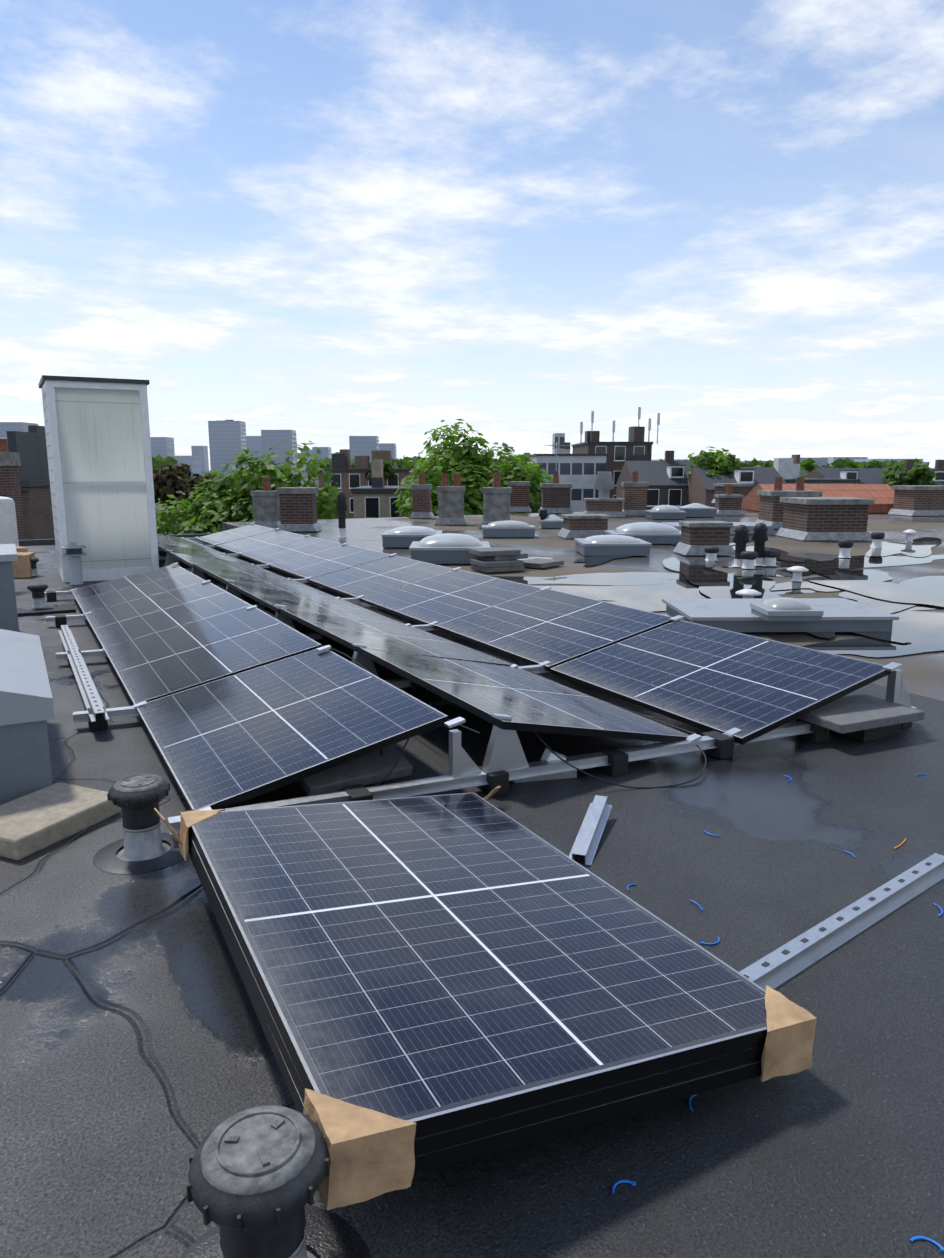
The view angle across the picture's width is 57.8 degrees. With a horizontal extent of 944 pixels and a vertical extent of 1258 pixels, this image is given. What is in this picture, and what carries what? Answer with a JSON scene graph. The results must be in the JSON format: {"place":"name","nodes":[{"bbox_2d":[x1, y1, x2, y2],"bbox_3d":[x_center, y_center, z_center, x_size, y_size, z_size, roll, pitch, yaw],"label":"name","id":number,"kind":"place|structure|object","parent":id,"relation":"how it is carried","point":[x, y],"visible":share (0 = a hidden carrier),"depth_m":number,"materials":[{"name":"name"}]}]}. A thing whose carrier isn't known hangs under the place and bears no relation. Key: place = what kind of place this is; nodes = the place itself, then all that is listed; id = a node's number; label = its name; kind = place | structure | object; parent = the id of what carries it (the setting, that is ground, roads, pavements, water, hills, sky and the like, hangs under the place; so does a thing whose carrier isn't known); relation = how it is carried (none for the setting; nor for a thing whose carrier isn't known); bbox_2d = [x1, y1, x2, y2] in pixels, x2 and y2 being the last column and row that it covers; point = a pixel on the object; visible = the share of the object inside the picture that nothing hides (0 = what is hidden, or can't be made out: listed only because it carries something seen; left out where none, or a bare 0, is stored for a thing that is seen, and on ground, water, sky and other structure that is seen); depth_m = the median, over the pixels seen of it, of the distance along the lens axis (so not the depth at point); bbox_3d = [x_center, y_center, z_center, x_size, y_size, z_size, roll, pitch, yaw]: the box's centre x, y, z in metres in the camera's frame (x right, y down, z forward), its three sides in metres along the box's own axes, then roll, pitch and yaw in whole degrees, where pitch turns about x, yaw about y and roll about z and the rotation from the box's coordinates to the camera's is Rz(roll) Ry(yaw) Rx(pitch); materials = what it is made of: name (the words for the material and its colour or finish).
{"place":"outdoors","nodes":[
{"label":"outdoors","id":0,"kind":"place"},
{"bbox_2d":[0,439,25,539],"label":"chimney","id":1,"kind":"object","parent":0,"point":[10,464],"visible":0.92,"depth_m":20.30,"materials":[{"name":"brown brick"}]},
{"bbox_2d":[6,425,54,539],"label":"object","id":2,"kind":"structure","parent":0,"point":[30,446],"depth_m":35.82,"materials":[{"name":"brown"}]},
{"bbox_2d":[38,375,158,582],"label":"light shaft tower","id":3,"kind":"structure","parent":0,"point":[98,440],"depth_m":10.76,"materials":[{"name":"white paint"}]},
{"bbox_2d":[155,471,318,533],"bbox_3d":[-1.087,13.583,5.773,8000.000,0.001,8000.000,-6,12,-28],"label":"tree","id":4,"kind":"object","parent":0,"point":[305,475],"depth_m":732.09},
{"bbox_2d":[152,462,216,520],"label":"copper tree","id":5,"kind":"object","parent":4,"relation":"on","point":[180,483],"visible":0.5,"depth_m":42.41,"materials":[{"name":"brown plant"}]},
{"bbox_2d":[208,420,247,475],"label":"high-rise building","id":6,"kind":"structure","parent":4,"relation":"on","point":[227,440],"depth_m":1412.14,"materials":[{"name":"grey"}]},
{"bbox_2d":[155,438,348,534],"bbox_3d":[-8.700,0.434,33.623,9.173,15.517,6.572,2,11,8],"label":"bright tree","id":7,"kind":"object","parent":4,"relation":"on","point":[214,505],"visible":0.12,"depth_m":31.75,"materials":[{"name":"green plant"}]},
{"bbox_2d":[261,430,297,475],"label":"highrise","id":8,"kind":"structure","parent":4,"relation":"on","point":[272,438],"depth_m":1336.83,"materials":[{"name":"grey"}]},
{"bbox_2d":[318,449,414,518],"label":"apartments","id":9,"kind":"structure","parent":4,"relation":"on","point":[346,477],"depth_m":107.66,"materials":[{"name":"brick"}]},
{"bbox_2d":[351,459,406,518],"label":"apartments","id":10,"kind":"structure","parent":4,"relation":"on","point":[377,498],"depth_m":68.94,"materials":[{"name":"brown"}]},
{"bbox_2d":[392,419,552,516],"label":"tree","id":11,"kind":"object","parent":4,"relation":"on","point":[466,460],"visible":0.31,"depth_m":59.33,"materials":[{"name":"green plant"}]},
{"bbox_2d":[527,433,606,511],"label":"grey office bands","id":12,"kind":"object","parent":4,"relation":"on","point":[579,472],"visible":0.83,"depth_m":107.46,"materials":[{"name":"grey"}]},
{"bbox_2d":[571,426,652,497],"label":"brown office","id":13,"kind":"structure","parent":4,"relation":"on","point":[635,447],"depth_m":116.00,"materials":[{"name":"grey"}]},
{"bbox_2d":[616,451,693,509],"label":"house","id":14,"kind":"structure","parent":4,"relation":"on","point":[666,480],"depth_m":92.05,"materials":[{"name":"tile"}]},
{"bbox_2d":[686,447,740,481],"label":"tree","id":15,"kind":"object","parent":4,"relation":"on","point":[719,460],"visible":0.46,"depth_m":88.67,"materials":[{"name":"green plant"}]},
{"bbox_2d":[686,456,786,506],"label":"house","id":16,"kind":"structure","parent":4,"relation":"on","point":[701,487],"depth_m":86.75,"materials":[{"name":"brick"}]},
{"bbox_2d":[741,484,894,512],"bbox_3d":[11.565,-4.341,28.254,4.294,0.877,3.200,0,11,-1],"label":"tiled roof house","id":17,"kind":"structure","parent":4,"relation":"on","point":[882,495],"depth_m":27.76,"materials":[{"name":"orange tile"}]},
{"bbox_2d":[881,462,941,486],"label":"tree","id":18,"kind":"object","parent":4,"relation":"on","point":[894,474],"visible":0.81,"depth_m":103.39,"materials":[{"name":"green plant"}]},
{"bbox_2d":[0,540,943,1257],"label":"roof slab","id":19,"kind":"structure","parent":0,"point":[138,1062],"depth_m":2.21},
{"bbox_2d":[0,544,18,631],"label":"rooftop box","id":20,"kind":"object","parent":19,"relation":"on","point":[8,604],"visible":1,"depth_m":6.69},
{"bbox_2d":[0,496,18,545],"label":"bag","id":21,"kind":"object","parent":20,"relation":"on","point":[8,529],"visible":0.49,"depth_m":12.18,"materials":[{"name":"plastic"}]},
{"bbox_2d":[0,629,54,804],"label":"rooftop box","id":22,"kind":"object","parent":19,"relation":"on","point":[26,707],"visible":0.9,"depth_m":3.60,"materials":[{"name":"metal"}]},
{"bbox_2d":[0,782,121,859],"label":"concrete paver","id":23,"kind":"object","parent":19,"relation":"on","point":[37,821],"visible":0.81,"depth_m":3.37,"materials":[{"name":"concrete"}]},
{"bbox_2d":[46,584,226,601],"bbox_3d":[-2.839,-0.494,9.988,3.833,0.100,0.146,-5,12,-23],"label":"rail feet","id":24,"kind":"object","parent":19,"relation":"on","point":[51,596],"visible":0.06,"depth_m":9.20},
{"bbox_2d":[44,579,309,596],"bbox_3d":[-2.738,-0.527,10.027,4.195,0.040,0.100,-5,12,-23],"label":"base rail","id":25,"kind":"object","parent":24,"relation":"on","point":[61,593],"depth_m":9.89,"materials":[{"name":"grey"}]},
{"bbox_2d":[70,553,396,590],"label":"supports","id":26,"kind":"object","parent":25,"relation":"on","point":[198,572],"visible":0.33,"depth_m":9.80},
{"bbox_2d":[168,551,284,577],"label":"solar panel","id":27,"kind":"object","parent":26,"relation":"on","point":[187,559],"visible":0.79,"depth_m":10.71,"materials":[{"name":"black glass"}]},
{"bbox_2d":[72,565,205,613],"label":"solar panel","id":28,"kind":"object","parent":19,"relation":"on","point":[102,595],"visible":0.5,"depth_m":8.73,"materials":[{"name":"blue glass"}]},
{"bbox_2d":[93,774,187,873],"bbox_3d":[-1.230,0.697,3.179,0.350,0.288,0.350,-6,12,-28],"label":"roof vent","id":29,"kind":"object","parent":19,"relation":"on","point":[137,798],"visible":1,"depth_m":3.13,"materials":[{"name":"black plastic"}]},
{"bbox_2d":[55,606,274,627],"bbox_3d":[-2.014,-0.210,8.483,3.833,0.100,0.146,-5,12,-23],"label":"rail feet","id":30,"kind":"object","parent":19,"relation":"on","point":[60,620],"visible":0.1,"depth_m":7.70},
{"bbox_2d":[45,598,360,621],"bbox_3d":[-1.913,-0.242,8.522,4.195,0.040,0.100,-5,12,-23],"label":"base rail","id":31,"kind":"object","parent":30,"relation":"on","point":[83,617],"visible":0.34,"depth_m":7.78,"materials":[{"name":"grey"}]},
{"bbox_2d":[83,567,461,614],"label":"supports","id":32,"kind":"object","parent":31,"relation":"on","point":[230,590],"visible":0.33,"depth_m":8.29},
{"bbox_2d":[194,564,333,596],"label":"solar panel","id":33,"kind":"object","parent":32,"relation":"on","point":[251,579],"visible":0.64,"depth_m":9.13,"materials":[{"name":"black glass"}]},
{"bbox_2d":[85,581,249,647],"bbox_3d":[-2.652,-0.149,7.336,1.134,0.035,1.722,-19,18,-25],"label":"solar panel","id":34,"kind":"object","parent":19,"relation":"on","point":[127,621],"visible":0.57,"depth_m":7.21,"materials":[{"name":"blue glass"}]},
{"bbox_2d":[67,635,333,666],"bbox_3d":[-1.189,0.075,6.978,3.833,0.100,0.146,-5,12,-23],"label":"rail feet","id":35,"kind":"object","parent":19,"relation":"on","point":[324,641],"visible":0.12,"depth_m":6.91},
{"bbox_2d":[56,624,437,659],"bbox_3d":[-1.088,0.042,7.016,4.195,0.040,0.100,-5,12,-23],"label":"base rail","id":36,"kind":"object","parent":35,"relation":"on","point":[101,652],"visible":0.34,"depth_m":6.29,"materials":[{"name":"grey"}]},
{"bbox_2d":[102,586,550,653],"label":"supports","id":37,"kind":"object","parent":36,"relation":"on","point":[284,619],"visible":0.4,"depth_m":6.79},
{"bbox_2d":[280,608,511,665],"bbox_3d":[-0.605,0.059,6.233,1.134,0.037,1.722,8,5,-30],"label":"solar panel","id":38,"kind":"object","parent":37,"relation":"on","point":[376,635],"visible":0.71,"depth_m":6.05,"materials":[{"name":"black glass"}]},
{"bbox_2d":[196,524,274,546],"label":"solar panel","id":39,"kind":"object","parent":19,"relation":"on","point":[226,536],"visible":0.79,"depth_m":15.69,"materials":[{"name":"blue glass"}]},
{"bbox_2d":[87,681,425,731],"bbox_3d":[-0.364,0.359,5.472,3.833,0.100,0.146,-5,12,-23],"label":"rail feet","id":40,"kind":"object","parent":19,"relation":"on","point":[101,722],"visible":0.23,"depth_m":4.70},
{"bbox_2d":[73,665,549,722],"bbox_3d":[-0.263,0.327,5.511,4.195,0.040,0.100,-5,12,-23],"label":"base rail","id":41,"kind":"object","parent":40,"relation":"on","point":[112,713],"visible":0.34,"depth_m":4.78,"materials":[{"name":"grey"}]},
{"bbox_2d":[59,625,109,721],"bbox_3d":[-2.671,0.227,5.803,0.092,0.047,2.920,-6,12,-28],"label":"loose rail","id":42,"kind":"object","parent":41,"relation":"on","point":[89,694],"visible":1,"depth_m":5.38,"materials":[{"name":"grey"}]},
{"bbox_2d":[104,605,321,704],"bbox_3d":[-1.830,0.134,5.832,1.134,0.037,1.722,-19,18,-25],"label":"solar panel","id":43,"kind":"object","parent":41,"relation":"on","point":[160,664],"visible":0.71,"depth_m":5.65,"materials":[{"name":"blue glass"}]},
{"bbox_2d":[133,615,683,707],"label":"supports","id":44,"kind":"object","parent":41,"relation":"on","point":[365,662],"visible":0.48,"depth_m":5.28,"materials":[{"name":"metal"}]},
{"bbox_2d":[436,589,673,670],"bbox_3d":[0.592,-0.040,6.736,1.134,0.035,1.722,-19,18,-25],"label":"solar panel","id":45,"kind":"object","parent":44,"relation":"on","point":[555,628],"visible":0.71,"depth_m":6.58,"materials":[{"name":"blue glass"}]},
{"bbox_2d":[216,530,304,555],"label":"solar panel","id":46,"kind":"object","parent":19,"relation":"on","point":[251,543],"visible":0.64,"depth_m":14.21,"materials":[{"name":"blue glass"}]},
{"bbox_2d":[180,1105,371,1257],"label":"roof vent","id":47,"kind":"object","parent":19,"relation":"on","point":[256,1175],"visible":1,"depth_m":1.41,"materials":[{"name":"black plastic"}]},
{"bbox_2d":[240,536,341,566],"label":"solar panel","id":48,"kind":"object","parent":19,"relation":"on","point":[288,550],"visible":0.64,"depth_m":12.68,"materials":[{"name":"blue glass"}]},
{"bbox_2d":[228,583,403,624],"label":"solar panel","id":49,"kind":"object","parent":19,"relation":"on","point":[270,598],"visible":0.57,"depth_m":7.62,"materials":[{"name":"black glass"}]},
{"bbox_2d":[270,545,389,581],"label":"solar panel","id":50,"kind":"object","parent":19,"relation":"on","point":[327,561],"visible":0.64,"depth_m":11.15,"materials":[{"name":"blue glass"}]},
{"bbox_2d":[364,781,385,786],"bbox_3d":[-0.571,0.671,3.905,0.300,0.070,0.200,-6,12,-28],"label":"ballast support","id":51,"kind":"object","parent":19,"relation":"on","point":[382,783],"depth_m":3.87,"materials":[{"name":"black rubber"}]},
{"bbox_2d":[298,745,412,795],"bbox_3d":[-0.557,0.612,3.867,0.500,0.050,0.300,-7,27,-33],"label":"wind deflector","id":52,"kind":"object","parent":51,"relation":"on","point":[372,767],"visible":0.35,"depth_m":3.79,"materials":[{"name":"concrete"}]},
{"bbox_2d":[309,555,452,601],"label":"solar panel","id":53,"kind":"object","parent":19,"relation":"on","point":[378,576],"visible":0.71,"depth_m":9.64,"materials":[{"name":"blue glass"}]},
{"bbox_2d":[362,569,540,629],"bbox_3d":[-0.229,-0.320,8.236,1.134,0.035,1.722,-19,18,-24],"label":"solar panel","id":54,"kind":"object","parent":19,"relation":"on","point":[445,597],"visible":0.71,"depth_m":8.13,"materials":[{"name":"blue glass"}]},
{"bbox_2d":[154,786,816,1209],"bbox_3d":[-0.123,0.869,2.510,1.347,0.296,1.780,1,7,-27],"label":"panel stack","id":55,"kind":"object","parent":19,"relation":"on","point":[432,982],"visible":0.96,"depth_m":2.02,"materials":[{"name":"blue glass"}]},
{"bbox_2d":[187,718,911,810],"bbox_3d":[0.663,0.627,4.053,3.833,0.100,0.146,-5,12,-23],"label":"rail feet","id":56,"kind":"object","parent":19,"relation":"on","point":[618,759],"visible":0.5,"depth_m":4.00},
{"bbox_2d":[168,706,916,834],"bbox_3d":[0.663,0.603,4.049,3.974,0.040,0.100,-5,12,-23],"label":"base rail","id":57,"kind":"object","parent":56,"relation":"on","point":[417,787],"visible":0.37,"depth_m":3.83,"materials":[{"name":"grey"}]},
{"bbox_2d":[198,662,911,810],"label":"supports","id":58,"kind":"object","parent":57,"relation":"on","point":[504,751],"visible":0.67,"depth_m":3.78,"materials":[{"name":"metal"}]},
{"bbox_2d":[137,649,448,810],"bbox_3d":[-1.001,0.427,4.326,1.134,0.035,1.722,-18,18,-25],"label":"solar panel","id":59,"kind":"object","parent":58,"relation":"on","point":[226,742],"visible":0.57,"depth_m":4.07,"materials":[{"name":"blue glass"}]},
{"bbox_2d":[359,648,689,742],"bbox_3d":[0.214,0.345,4.726,1.134,0.037,1.722,8,5,-30],"label":"solar panel","id":60,"kind":"object","parent":58,"relation":"on","point":[527,700],"visible":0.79,"depth_m":4.44,"materials":[{"name":"black glass"}]},
{"bbox_2d":[550,620,890,744],"bbox_3d":[1.421,0.253,5.226,1.134,0.035,1.722,-19,18,-24],"label":"solar panel","id":61,"kind":"object","parent":58,"relation":"on","point":[704,677],"visible":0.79,"depth_m":5.02,"materials":[{"name":"blue glass"}]},
{"bbox_2d":[569,795,611,865],"bbox_3d":[0.461,0.772,3.320,0.090,0.040,0.467,4,17,18],"label":"metal rail","id":62,"kind":"object","parent":19,"relation":"on","point":[588,837],"visible":0.87,"depth_m":3.29,"materials":[{"name":"grey"}]},
{"bbox_2d":[739,853,943,989],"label":"loose rail","id":63,"kind":"object","parent":19,"relation":"on","point":[781,965],"visible":0.79,"depth_m":2.63,"materials":[{"name":"grey"}]},
{"bbox_2d":[799,694,924,733],"bbox_3d":[2.054,0.450,4.609,0.600,0.050,0.400,-5,12,-24],"label":"concrete paver","id":64,"kind":"object","parent":19,"relation":"on","point":[852,713],"visible":0.75,"depth_m":4.50,"materials":[{"name":"concrete"}]},
{"bbox_2d":[0,0,943,470],"label":"sky","id":65,"kind":"structure","parent":0,"point":[328,222],"materials":[{"name":"blue"}]},
{"bbox_2d":[222,509,943,700],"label":"flat roof","id":66,"kind":"structure","parent":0,"point":[923,673],"depth_m":14.89,"materials":[{"name":"grey"}]},
{"bbox_2d":[250,477,279,528],"bbox_3d":[-4.867,-3.004,20.334,0.761,1.191,0.649,1,11,5],"label":"chimney","id":67,"kind":"object","parent":66,"relation":"on","point":[266,506],"visible":0.77,"depth_m":20.14,"materials":[{"name":"concrete"}]},
{"bbox_2d":[277,487,321,531],"bbox_3d":[-3.963,-2.743,19.557,0.937,0.966,0.790,0,11,-1],"label":"chimney","id":68,"kind":"object","parent":66,"relation":"on","point":[298,508],"visible":1,"depth_m":19.25,"materials":[{"name":"brick"}]},
{"bbox_2d":[381,526,441,546],"bbox_3d":[-1.099,-1.734,15.877,1.084,0.350,1.030,0,11,-1],"label":"skylight","id":69,"kind":"object","parent":66,"relation":"on","point":[405,536],"visible":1,"depth_m":15.41,"materials":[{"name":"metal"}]},
{"bbox_2d":[409,473,434,517],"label":"chimney","id":70,"kind":"object","parent":66,"relation":"on","point":[421,492],"visible":1,"depth_m":24.28,"materials":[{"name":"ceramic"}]},
{"bbox_2d":[409,533,489,563],"bbox_3d":[-0.338,-1.281,13.317,1.219,0.411,1.158,0,11,-1],"label":"skylight","id":71,"kind":"object","parent":66,"relation":"on","point":[448,548],"visible":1,"depth_m":12.81,"materials":[{"name":"plastic"}]},
{"bbox_2d":[434,474,467,524],"bbox_3d":[-0.529,-3.311,21.759,0.845,1.265,0.716,0,11,0],"label":"chimney","id":72,"kind":"object","parent":66,"relation":"on","point":[450,505],"visible":1,"depth_m":21.52,"materials":[{"name":"concrete"}]},
{"bbox_2d":[479,474,511,527],"bbox_3d":[0.593,-3.059,20.424,0.820,1.266,0.696,1,11,5],"label":"chimney","id":73,"kind":"object","parent":66,"relation":"on","point":[496,501],"visible":0.94,"depth_m":20.21,"materials":[{"name":"concrete"}]},
{"bbox_2d":[482,520,535,536],"bbox_3d":[0.759,-2.110,17.923,1.100,0.328,0.660,0,11,-1],"label":"skylight","id":74,"kind":"object","parent":66,"relation":"on","point":[507,528],"visible":1,"depth_m":17.63,"materials":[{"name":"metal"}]},
{"bbox_2d":[468,547,563,572],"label":"concrete pavers","id":75,"kind":"object","parent":66,"relation":"on","point":[495,559],"visible":1,"depth_m":11.93,"materials":[{"name":"concrete"}]},
{"bbox_2d":[538,473,572,512],"bbox_3d":[2.665,-4.329,27.217,1.063,1.238,0.890,0,11,0],"label":"chimney","id":76,"kind":"object","parent":66,"relation":"on","point":[555,496],"visible":0.98,"depth_m":26.89,"materials":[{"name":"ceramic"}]},
{"bbox_2d":[558,514,610,537],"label":"chimney","id":77,"kind":"object","parent":66,"relation":"on","point":[581,525],"visible":0.96,"depth_m":17.44,"materials":[{"name":"brick"}]},
{"bbox_2d":[491,572,684,584],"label":"puddle","id":78,"kind":"object","parent":66,"relation":"on","point":[629,578],"visible":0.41,"depth_m":11.23,"materials":[{"name":"black liquid"}]},
{"bbox_2d":[583,472,624,516],"bbox_3d":[3.882,-3.970,25.160,1.215,1.296,1.012,1,11,4],"label":"brick chimney","id":79,"kind":"object","parent":66,"relation":"on","point":[603,503],"visible":0.98,"depth_m":24.84,"materials":[{"name":"brown brick"}]},
{"bbox_2d":[574,535,651,555],"bbox_3d":[2.357,-1.438,14.442,1.122,0.300,1.066,0,11,-1],"label":"skylight","id":80,"kind":"object","parent":66,"relation":"on","point":[610,545],"visible":1,"depth_m":13.96,"materials":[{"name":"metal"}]},
{"bbox_2d":[621,471,648,515],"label":"chimney","id":81,"kind":"object","parent":66,"relation":"on","point":[634,493],"visible":0.94,"depth_m":25.59,"materials":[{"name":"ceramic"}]},
{"bbox_2d":[604,522,680,543],"bbox_3d":[3.391,-1.888,16.619,1.489,0.376,1.042,0,11,-1],"label":"skylight","id":82,"kind":"object","parent":66,"relation":"on","point":[655,533],"visible":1,"depth_m":16.22,"materials":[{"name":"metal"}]},
{"bbox_2d":[535,579,819,600],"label":"puddle","id":83,"kind":"object","parent":66,"relation":"on","point":[673,588],"visible":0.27,"depth_m":10.06,"materials":[{"name":"black liquid"}]},
{"bbox_2d":[663,557,737,585],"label":"puddle","id":84,"kind":"object","parent":66,"relation":"on","point":[700,571],"visible":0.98,"depth_m":11.97,"materials":[{"name":"black liquid"}]},
{"bbox_2d":[673,521,734,554],"bbox_3d":[3.906,-1.533,14.345,0.859,0.524,0.727,-1,11,-3],"label":"brick chimney","id":85,"kind":"object","parent":66,"relation":"on","point":[697,537],"visible":0.96,"depth_m":14.07,"materials":[{"name":"brick"}]},
{"bbox_2d":[714,484,744,515],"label":"chimney","id":86,"kind":"object","parent":66,"relation":"on","point":[728,503],"visible":0.98,"depth_m":25.67,"materials":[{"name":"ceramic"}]},
{"bbox_2d":[699,577,780,598],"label":"puddle","id":87,"kind":"object","parent":66,"relation":"on","point":[717,589],"visible":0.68,"depth_m":10.29,"materials":[{"name":"black liquid"}]},
{"bbox_2d":[662,598,898,631],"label":"roof curb","id":88,"kind":"structure","parent":66,"relation":"on","point":[839,615],"depth_m":7.51,"materials":[{"name":"metal"}]},
{"bbox_2d":[750,597,823,620],"bbox_3d":[2.728,-0.188,7.434,0.471,0.167,0.448,0,11,-1],"label":"skylight","id":89,"kind":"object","parent":88,"relation":"on","point":[783,609],"depth_m":7.26,"materials":[{"name":"plastic"}]},
{"bbox_2d":[755,477,821,528],"bbox_3d":[7.594,-3.046,20.556,1.248,1.191,1.200,0,11,0],"label":"chimney","id":90,"kind":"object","parent":66,"relation":"on","point":[771,509],"depth_m":20.19,"materials":[{"name":"red brick"}]},
{"bbox_2d":[776,497,874,540],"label":"brick chimney","id":91,"kind":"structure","parent":66,"relation":"on","point":[819,518],"depth_m":16.93,"materials":[{"name":"brown brick"}]},
{"bbox_2d":[769,571,892,591],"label":"puddle","id":92,"kind":"object","parent":66,"relation":"on","point":[873,575],"visible":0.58,"depth_m":10.69,"materials":[{"name":"black liquid"}]},
{"bbox_2d":[722,554,943,568],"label":"puddle","id":93,"kind":"object","parent":66,"relation":"on","point":[863,561],"visible":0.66,"depth_m":13.09,"materials":[{"name":"black liquid"}]},
{"bbox_2d":[800,617,943,656],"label":"puddle","id":94,"kind":"object","parent":66,"relation":"on","point":[924,635],"visible":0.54,"depth_m":7.06,"materials":[{"name":"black liquid"}]},
{"bbox_2d":[804,566,943,606],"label":"puddle","id":95,"kind":"object","parent":66,"relation":"on","point":[889,591],"visible":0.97,"depth_m":10.26,"materials":[{"name":"black liquid"}]},
{"bbox_2d":[838,576,943,612],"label":"puddle","id":96,"kind":"object","parent":66,"relation":"on","point":[932,585],"visible":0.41,"depth_m":9.76,"materials":[{"name":"black liquid"}]},
{"bbox_2d":[865,537,940,556],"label":"puddle","id":97,"kind":"object","parent":66,"relation":"on","point":[920,547],"visible":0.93,"depth_m":15.27,"materials":[{"name":"black liquid"}]},
{"bbox_2d":[888,485,943,515],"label":"chimney","id":98,"kind":"object","parent":66,"relation":"on","point":[918,500],"visible":1,"depth_m":25.56,"materials":[{"name":"red brick"}]},
{"bbox_2d":[660,458,929,476],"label":"treeline","id":99,"kind":"object","parent":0,"point":[808,465],"visible":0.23,"depth_m":352.76,"materials":[{"name":"green plant"}]},
{"bbox_2d":[773,458,943,485],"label":"house","id":100,"kind":"structure","parent":0,"point":[869,475],"materials":[{"name":"brick"}]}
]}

